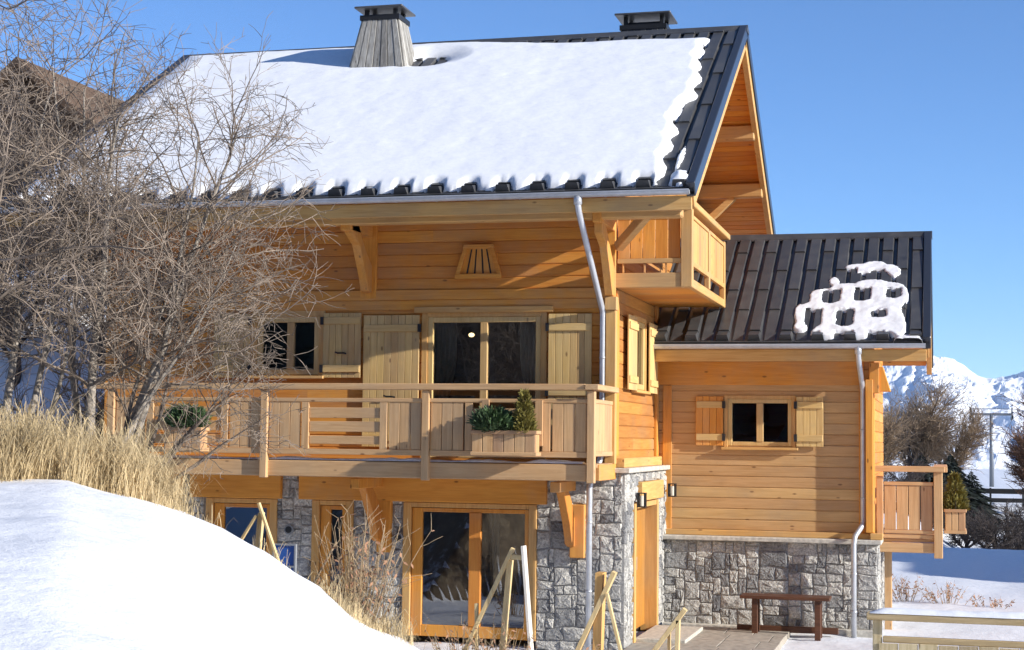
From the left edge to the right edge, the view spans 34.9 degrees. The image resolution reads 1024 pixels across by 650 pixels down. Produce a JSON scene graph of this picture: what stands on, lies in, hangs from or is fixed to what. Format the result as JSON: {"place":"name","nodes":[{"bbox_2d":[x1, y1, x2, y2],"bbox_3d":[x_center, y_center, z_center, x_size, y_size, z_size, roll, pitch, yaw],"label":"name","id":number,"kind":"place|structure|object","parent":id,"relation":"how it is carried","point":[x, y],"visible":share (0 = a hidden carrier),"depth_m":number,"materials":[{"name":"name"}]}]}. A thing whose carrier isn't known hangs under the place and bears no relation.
{"place":"outdoors","nodes":[
{"label":"outdoors","id":0,"kind":"place"},
{"bbox_2d":[0,270,1023,649],"bbox_3d":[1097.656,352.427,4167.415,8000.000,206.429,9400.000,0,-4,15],"label":"ground","id":1,"kind":"structure","parent":0,"point":[84,566],"depth_m":10.39,"materials":[{"name":"white snow"}]},
{"bbox_2d":[0,215,90,386],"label":"bare tree","id":2,"kind":"object","parent":1,"relation":"on","point":[23,340],"visible":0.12,"depth_m":37.29,"materials":[{"name":"brown plant"}]},
{"bbox_2d":[0,360,104,440],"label":"bare tree","id":3,"kind":"object","parent":1,"relation":"on","point":[100,409],"visible":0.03,"depth_m":33.81,"materials":[{"name":"brown plant"}]},
{"bbox_2d":[6,119,108,363],"bbox_3d":[-8.943,-1.958,38.071,4.731,5.804,5.792,-2,-5,30],"label":"bare tree","id":4,"kind":"object","parent":1,"relation":"on","point":[101,338],"visible":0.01,"depth_m":37.44,"materials":[{"name":"brown plant"}]},
{"bbox_2d":[0,57,123,270],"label":"old chalet","id":5,"kind":"object","parent":1,"relation":"on","point":[89,90],"visible":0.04,"depth_m":46.09,"materials":[{"name":"brown wood"}]},
{"bbox_2d":[28,320,104,429],"bbox_3d":[-7.684,2.143,35.869,5.706,5.413,4.347,-2,-5,33],"label":"bare tree","id":6,"kind":"object","parent":1,"relation":"on","point":[77,381],"visible":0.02,"depth_m":35.81,"materials":[{"name":"brown plant"}]},
{"bbox_2d":[61,401,102,439],"bbox_3d":[-8.093,3.531,32.698,3.931,4.078,3.234,2,-4,-23],"label":"bare tree","id":7,"kind":"object","parent":1,"relation":"on","point":[70,416],"visible":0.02,"depth_m":31.87,"materials":[{"name":"brown plant"}]},
{"bbox_2d":[0,0,195,377],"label":"dark tree","id":8,"kind":"object","parent":1,"relation":"on","point":[2,178],"visible":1,"depth_m":14.07,"materials":[{"name":"brown plant"}]},
{"bbox_2d":[0,0,307,431],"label":"bare tree","id":9,"kind":"object","parent":1,"relation":"on","point":[16,327],"visible":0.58,"depth_m":16.27,"materials":[{"name":"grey plant"}]},
{"bbox_2d":[0,0,352,449],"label":"birch tree","id":10,"kind":"object","parent":1,"relation":"on","point":[175,295],"visible":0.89,"depth_m":16.11,"materials":[{"name":"grey plant"}]},
{"bbox_2d":[84,259,310,483],"bbox_3d":[-3.146,0.550,16.287,2.296,2.525,1.540,-1,-4,25],"label":"leaning shrub","id":11,"kind":"object","parent":1,"relation":"on","point":[183,438],"visible":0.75,"depth_m":16.27,"materials":[{"name":"brown plant"}]},
{"bbox_2d":[0,390,434,647],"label":"dry grass","id":12,"kind":"structure","parent":1,"relation":"on","point":[33,450],"depth_m":12.78,"materials":[{"name":"beige plant"}]},
{"bbox_2d":[240,502,279,560],"bbox_3d":[-2.815,2.399,18.065,0.644,0.873,0.226,0,-4,15],"label":"timber tripod","id":13,"kind":"object","parent":1,"relation":"on","point":[260,517],"visible":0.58,"depth_m":18.01,"materials":[{"name":"beige wood"}]},
{"bbox_2d":[273,543,296,572],"bbox_3d":[-3.124,3.816,22.366,0.340,1.620,0.080,0,-4,15],"label":"blue board","id":14,"kind":"object","parent":1,"relation":"on","point":[292,556],"visible":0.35,"depth_m":22.37,"materials":[{"name":"blue"}]},
{"bbox_2d":[304,502,442,626],"bbox_3d":[-1.467,2.552,16.896,1.406,1.591,1.032,0,-4,15],"label":"dry shrub","id":15,"kind":"object","parent":1,"relation":"on","point":[356,588],"visible":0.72,"depth_m":16.86,"materials":[{"name":"beige plant"}]},
{"bbox_2d":[313,541,335,583],"bbox_3d":[-2.013,2.571,17.341,0.302,0.542,0.028,1,-4,-6],"label":"stick","id":16,"kind":"object","parent":15,"relation":"in","point":[320,571],"visible":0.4,"depth_m":17.33,"materials":[{"name":"brown wood"}]},
{"bbox_2d":[424,621,516,649],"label":"dry shrub","id":17,"kind":"object","parent":1,"relation":"on","point":[452,646],"visible":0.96,"depth_m":20.96,"materials":[{"name":"beige plant"}]},
{"bbox_2d":[0,4,946,649],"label":"chalet","id":18,"kind":"object","parent":1,"relation":"on","point":[712,420],"visible":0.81,"depth_m":25.39,"materials":[{"name":"brown wood"}]},
{"bbox_2d":[162,427,209,450],"bbox_3d":[-4.810,1.684,24.066,0.634,0.350,0.284,0,-4,15],"label":"planter box","id":19,"kind":"object","parent":18,"relation":"attached to","point":[172,435],"visible":0.6,"depth_m":23.97,"materials":[{"name":"brown wood"}]},
{"bbox_2d":[161,402,211,427],"bbox_3d":[-4.805,1.344,24.078,0.813,0.437,0.787,0,-4,15],"label":"dwarf pine","id":20,"kind":"object","parent":19,"relation":"in","point":[175,413],"visible":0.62,"depth_m":23.92,"materials":[{"name":"green plant"}]},
{"bbox_2d":[205,497,277,555],"bbox_3d":[-4.209,3.389,25.417,1.200,1.370,0.130,0,-4,15],"label":"window","id":21,"kind":"structure","parent":18,"relation":"in","point":[211,505],"depth_m":25.43,"materials":[{"name":"brown wood"}]},
{"bbox_2d":[248,311,325,378],"bbox_3d":[-3.491,0.310,25.397,1.240,1.055,0.168,0,-4,15],"label":"window","id":22,"kind":"structure","parent":18,"relation":"in","point":[291,322],"depth_m":25.38,"materials":[{"name":"brown wood"}]},
{"bbox_2d":[311,500,353,597],"bbox_3d":[-2.748,3.693,25.008,0.670,2.000,0.130,0,-4,15],"label":"glass door","id":23,"kind":"structure","parent":18,"relation":"in","point":[322,516],"depth_m":25.04,"materials":[{"name":"brown wood"}]},
{"bbox_2d":[136,455,585,463],"bbox_3d":[-2.421,1.943,23.802,7.100,0.057,0.235,0,-4,15],"label":"snow strip","id":24,"kind":"object","parent":18,"relation":"on","point":[419,459],"visible":0.84,"depth_m":23.50,"materials":[{"name":"white snow"}]},
{"bbox_2d":[18,38,709,203],"bbox_3d":[-2.070,-3.524,27.162,10.458,3.817,6.214,0,-4,15],"label":"snow blanket","id":25,"kind":"object","parent":18,"relation":"on","point":[487,116],"visible":0.88,"depth_m":26.11,"materials":[{"name":"white snow"}]},
{"bbox_2d":[402,502,536,640],"bbox_3d":[-0.609,3.685,24.551,2.080,2.000,0.339,0,-4,15],"label":"glass door","id":26,"kind":"structure","parent":18,"relation":"in","point":[412,594],"depth_m":24.49,"materials":[{"name":"brown wood"}]},
{"bbox_2d":[420,312,547,458],"bbox_3d":[-0.407,0.907,24.643,1.960,2.240,0.230,0,-4,15],"label":"balcony door","id":27,"kind":"structure","parent":18,"relation":"in","point":[439,330],"depth_m":24.63,"materials":[{"name":"brown wood"}]},
{"bbox_2d":[482,400,489,425],"bbox_3d":[-0.375,1.379,23.068,0.100,0.640,0.045,0,-4,15],"label":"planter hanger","id":28,"kind":"object","parent":18,"relation":"hanging from","point":[486,402],"visible":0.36,"depth_m":23.07,"materials":[{"name":"brown wood"}]},
{"bbox_2d":[470,430,540,455],"bbox_3d":[-0.087,1.651,22.820,0.964,0.350,0.284,0,-4,15],"label":"planter box","id":29,"kind":"object","parent":18,"relation":"attached to","point":[505,443],"visible":1,"depth_m":22.70,"materials":[{"name":"brown wood"}]},
{"bbox_2d":[465,404,515,432],"bbox_3d":[-0.268,1.321,22.875,0.755,0.427,0.754,0,-4,15],"label":"dwarf pine","id":30,"kind":"object","parent":29,"relation":"in","point":[484,417],"visible":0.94,"depth_m":22.71,"materials":[{"name":"green plant"}]},
{"bbox_2d":[498,414,526,429],"bbox_3d":[-0.022,1.379,22.826,0.438,0.306,0.460,0,-4,15],"label":"dwarf pine","id":31,"kind":"object","parent":29,"relation":"in","point":[508,425],"visible":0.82,"depth_m":22.71,"materials":[{"name":"green plant"}]},
{"bbox_2d":[510,388,539,432],"bbox_3d":[0.167,1.202,22.791,0.437,0.649,0.455,0,-4,15],"label":"dwarf conifer","id":32,"kind":"object","parent":29,"relation":"in","point":[523,408],"visible":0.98,"depth_m":22.72,"materials":[{"name":"green plant"}]},
{"bbox_2d":[535,400,542,445],"bbox_3d":[0.379,1.374,22.869,0.100,0.640,0.045,0,-4,15],"label":"board","id":33,"kind":"object","parent":18,"relation":"hanging from","point":[539,411],"visible":0.86,"depth_m":22.85,"materials":[{"name":"brown wood"}]},
{"bbox_2d":[631,314,650,394],"bbox_3d":[2.023,0.480,25.924,0.168,1.215,1.220,0,-4,15],"label":"window","id":34,"kind":"structure","parent":18,"relation":"in","point":[642,322],"depth_m":26.35,"materials":[{"name":"brown wood"}]},
{"bbox_2d":[632,499,658,642],"bbox_3d":[1.974,3.807,25.447,0.275,2.100,2.120,0,-4,15],"label":"door","id":35,"kind":"structure","parent":18,"relation":"in","point":[645,556],"depth_m":26.29,"materials":[{"name":"brown wood"}]},
{"bbox_2d":[668,147,687,186],"bbox_3d":[2.471,-2.255,23.302,0.308,0.831,1.292,0,-4,15],"label":"snow remnant","id":36,"kind":"object","parent":18,"relation":"on","point":[679,174],"visible":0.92,"depth_m":22.82,"materials":[{"name":"white snow"}]},
{"bbox_2d":[721,395,797,450],"bbox_3d":[4.105,1.618,27.026,1.260,0.905,0.168,0,-4,15],"label":"window","id":37,"kind":"structure","parent":18,"relation":"in","point":[729,400],"depth_m":27.03,"materials":[{"name":"brown wood"}]},
{"bbox_2d":[793,261,908,339],"bbox_3d":[5.688,-0.416,27.269,1.848,1.552,2.506,0,-4,15],"label":"snow patch","id":38,"kind":"object","parent":18,"relation":"on","point":[892,322],"visible":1,"depth_m":26.89,"materials":[{"name":"white snow"}]},
{"bbox_2d":[893,335,921,342],"bbox_3d":[6.267,0.226,25.809,0.460,0.148,0.209,0,-4,15],"label":"snow remnant","id":39,"kind":"object","parent":18,"relation":"on","point":[903,336],"visible":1,"depth_m":25.74,"materials":[{"name":"white snow"}]},
{"bbox_2d":[944,508,966,533],"bbox_3d":[7.410,3.265,27.278,0.364,0.400,0.974,0,-4,15],"label":"planter box","id":40,"kind":"object","parent":18,"relation":"attached to","point":[954,521],"visible":0.91,"depth_m":26.83,"materials":[{"name":"brown wood"}]},
{"bbox_2d":[942,471,970,510],"bbox_3d":[7.356,2.759,27.145,0.565,0.671,0.584,0,-4,15],"label":"dwarf conifer","id":41,"kind":"object","parent":40,"relation":"on","point":[960,499],"visible":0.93,"depth_m":27.04,"materials":[{"name":"green plant"}]},
{"bbox_2d":[463,545,533,649],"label":"tripod","id":42,"kind":"object","parent":1,"relation":"on","point":[507,565],"visible":0.98,"depth_m":21.14,"materials":[{"name":"beige wood"}]},
{"bbox_2d":[460,613,537,649],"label":"dry shrub","id":43,"kind":"object","parent":1,"relation":"on","point":[475,647],"visible":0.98,"depth_m":20.82,"materials":[{"name":"beige plant"}]},
{"bbox_2d":[575,571,621,649],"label":"tripod","id":44,"kind":"object","parent":1,"relation":"on","point":[596,621],"visible":1,"depth_m":20.76,"materials":[{"name":"brown wood"}]},
{"bbox_2d":[636,625,702,642],"bbox_3d":[2.444,4.824,25.254,0.770,0.135,1.850,0,-4,15],"label":"doorstep","id":45,"kind":"object","parent":1,"relation":"on","point":[655,633],"visible":0.58,"depth_m":25.05,"materials":[{"name":"stone"}]},
{"bbox_2d":[652,608,687,649],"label":"timber railing","id":46,"kind":"object","parent":1,"relation":"on","point":[676,623],"visible":1,"depth_m":20.54,"materials":[{"name":"beige wood"}]},
{"bbox_2d":[882,396,917,475],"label":"bare tree","id":47,"kind":"object","parent":1,"relation":"on","point":[890,434],"visible":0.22,"depth_m":80.31,"materials":[{"name":"brown plant"}]},
{"bbox_2d":[883,454,924,509],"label":"bare bush","id":48,"kind":"object","parent":1,"relation":"on","point":[910,478],"visible":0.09,"depth_m":70.73,"materials":[{"name":"brown plant"}]},
{"bbox_2d":[892,574,931,601],"bbox_3d":[7.784,5.145,31.994,0.908,0.622,0.808,0,-4,15],"label":"dry plant","id":49,"kind":"object","parent":1,"relation":"on","point":[904,592],"visible":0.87,"depth_m":31.93,"materials":[{"name":"brown plant"}]},
{"bbox_2d":[883,450,944,513],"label":"bare bush","id":50,"kind":"object","parent":1,"relation":"on","point":[897,479],"visible":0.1,"depth_m":73.71,"materials":[{"name":"brown plant"}]},
{"bbox_2d":[883,368,979,472],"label":"bare tree","id":51,"kind":"object","parent":1,"relation":"on","point":[932,430],"visible":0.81,"depth_m":88.18,"materials":[{"name":"brown plant"}]},
{"bbox_2d":[896,454,967,527],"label":"spruce tree","id":52,"kind":"object","parent":1,"relation":"on","point":[930,475],"visible":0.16,"depth_m":75.52,"materials":[{"name":"green plant"}]},
{"bbox_2d":[908,475,972,526],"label":"bare bush","id":53,"kind":"object","parent":1,"relation":"on","point":[933,502],"visible":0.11,"depth_m":72.47,"materials":[{"name":"brown plant"}]},
{"bbox_2d":[866,611,1023,649],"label":"wooden fence","id":54,"kind":"object","parent":1,"relation":"on","point":[925,643],"visible":1,"depth_m":17.78,"materials":[{"name":"brown wood"}]},
{"bbox_2d":[870,608,1023,618],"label":"snow strip","id":55,"kind":"object","parent":54,"relation":"on","point":[984,614],"visible":1,"depth_m":17.74,"materials":[{"name":"white snow"}]},
{"bbox_2d":[895,389,999,473],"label":"bare tree","id":56,"kind":"object","parent":1,"relation":"on","point":[973,436],"visible":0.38,"depth_m":91.57,"materials":[{"name":"brown plant"}]},
{"bbox_2d":[919,581,975,604],"bbox_3d":[8.410,5.174,31.578,0.980,0.516,0.606,1,-4,1],"label":"dry plant","id":57,"kind":"object","parent":1,"relation":"on","point":[949,595],"visible":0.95,"depth_m":31.55,"materials":[{"name":"brown plant"}]},
{"bbox_2d":[933,502,1002,547],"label":"bare bush","id":58,"kind":"object","parent":1,"relation":"on","point":[955,541],"visible":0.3,"depth_m":69.30,"materials":[{"name":"brown plant"}]},
{"bbox_2d":[942,453,998,531],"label":"spruce tree","id":59,"kind":"object","parent":1,"relation":"on","point":[952,466],"visible":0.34,"depth_m":78.07,"materials":[{"name":"green plant"}]},
{"bbox_2d":[966,470,1002,522],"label":"spruce tree","id":60,"kind":"object","parent":1,"relation":"on","point":[979,491],"visible":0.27,"depth_m":80.00,"materials":[{"name":"green plant"}]},
{"bbox_2d":[957,508,1023,548],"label":"bare bush","id":61,"kind":"object","parent":1,"relation":"on","point":[988,529],"visible":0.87,"depth_m":64.90,"materials":[{"name":"brown plant"}]},
{"bbox_2d":[970,407,1013,486],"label":"chairlift pylon","id":62,"kind":"object","parent":1,"relation":"on","point":[991,469],"visible":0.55,"depth_m":118.22,"materials":[{"name":"silver metal"}]},
{"bbox_2d":[994,410,1023,466],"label":"cable","id":63,"kind":"object","parent":62,"relation":"attached to","point":[1005,435],"visible":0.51,"depth_m":130.37,"materials":[{"name":"black metal"}]},
{"bbox_2d":[970,595,1014,608],"bbox_3d":[9.142,5.282,31.060,0.840,0.296,0.466,0,-4,15],"label":"dry plant","id":64,"kind":"object","parent":1,"relation":"on","point":[994,604],"visible":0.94,"depth_m":31.07,"materials":[{"name":"brown plant"}]},
{"bbox_2d":[976,488,1023,506],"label":"rail fence","id":65,"kind":"object","parent":1,"relation":"on","point":[990,491],"visible":0.4,"depth_m":83.48,"materials":[{"name":"black wood"}]},
{"bbox_2d":[989,499,1023,544],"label":"bare bush","id":66,"kind":"object","parent":1,"relation":"on","point":[1006,511],"visible":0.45,"depth_m":66.52,"materials":[{"name":"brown plant"}]},
{"bbox_2d":[993,531,1023,549],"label":"bare bush","id":67,"kind":"object","parent":1,"relation":"on","point":[1019,545],"visible":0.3,"depth_m":60.65,"materials":[{"name":"brown plant"}]},
{"bbox_2d":[994,388,1023,434],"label":"larch tree","id":68,"kind":"object","parent":1,"relation":"on","point":[1022,414],"visible":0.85,"depth_m":86.97,"materials":[{"name":"brown plant"}]},
{"bbox_2d":[995,418,1023,494],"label":"larch tree","id":69,"kind":"object","parent":1,"relation":"on","point":[1017,453],"visible":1,"depth_m":81.54,"materials":[{"name":"brown plant"}]},
{"bbox_2d":[1010,501,1023,526],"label":"bare bush","id":70,"kind":"object","parent":1,"relation":"on","point":[1020,508],"visible":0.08,"depth_m":68.39,"materials":[{"name":"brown plant"}]},
{"bbox_2d":[0,0,1023,378],"label":"sky","id":71,"kind":"structure","parent":0,"point":[876,115],"materials":[{"name":"blue"}]},
{"bbox_2d":[623,626,790,649],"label":"path","id":72,"kind":"structure","parent":0,"point":[716,638],"depth_m":24.62,"materials":[{"name":"beige stone"}]},
{"bbox_2d":[737,593,838,640],"bbox_3d":[4.339,4.658,25.833,1.600,0.750,0.570,0,-4,15],"label":"table","id":73,"kind":"object","parent":72,"relation":"on","point":[818,630],"visible":0.77,"depth_m":25.75,"materials":[{"name":"brown wood"}]},
{"bbox_2d":[882,355,1023,468],"bbox_3d":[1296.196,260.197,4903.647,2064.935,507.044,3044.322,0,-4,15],"label":"mountains","id":74,"kind":"structure","parent":0,"point":[901,378],"depth_m":4922.84,"materials":[{"name":"white snow"}]}
]}

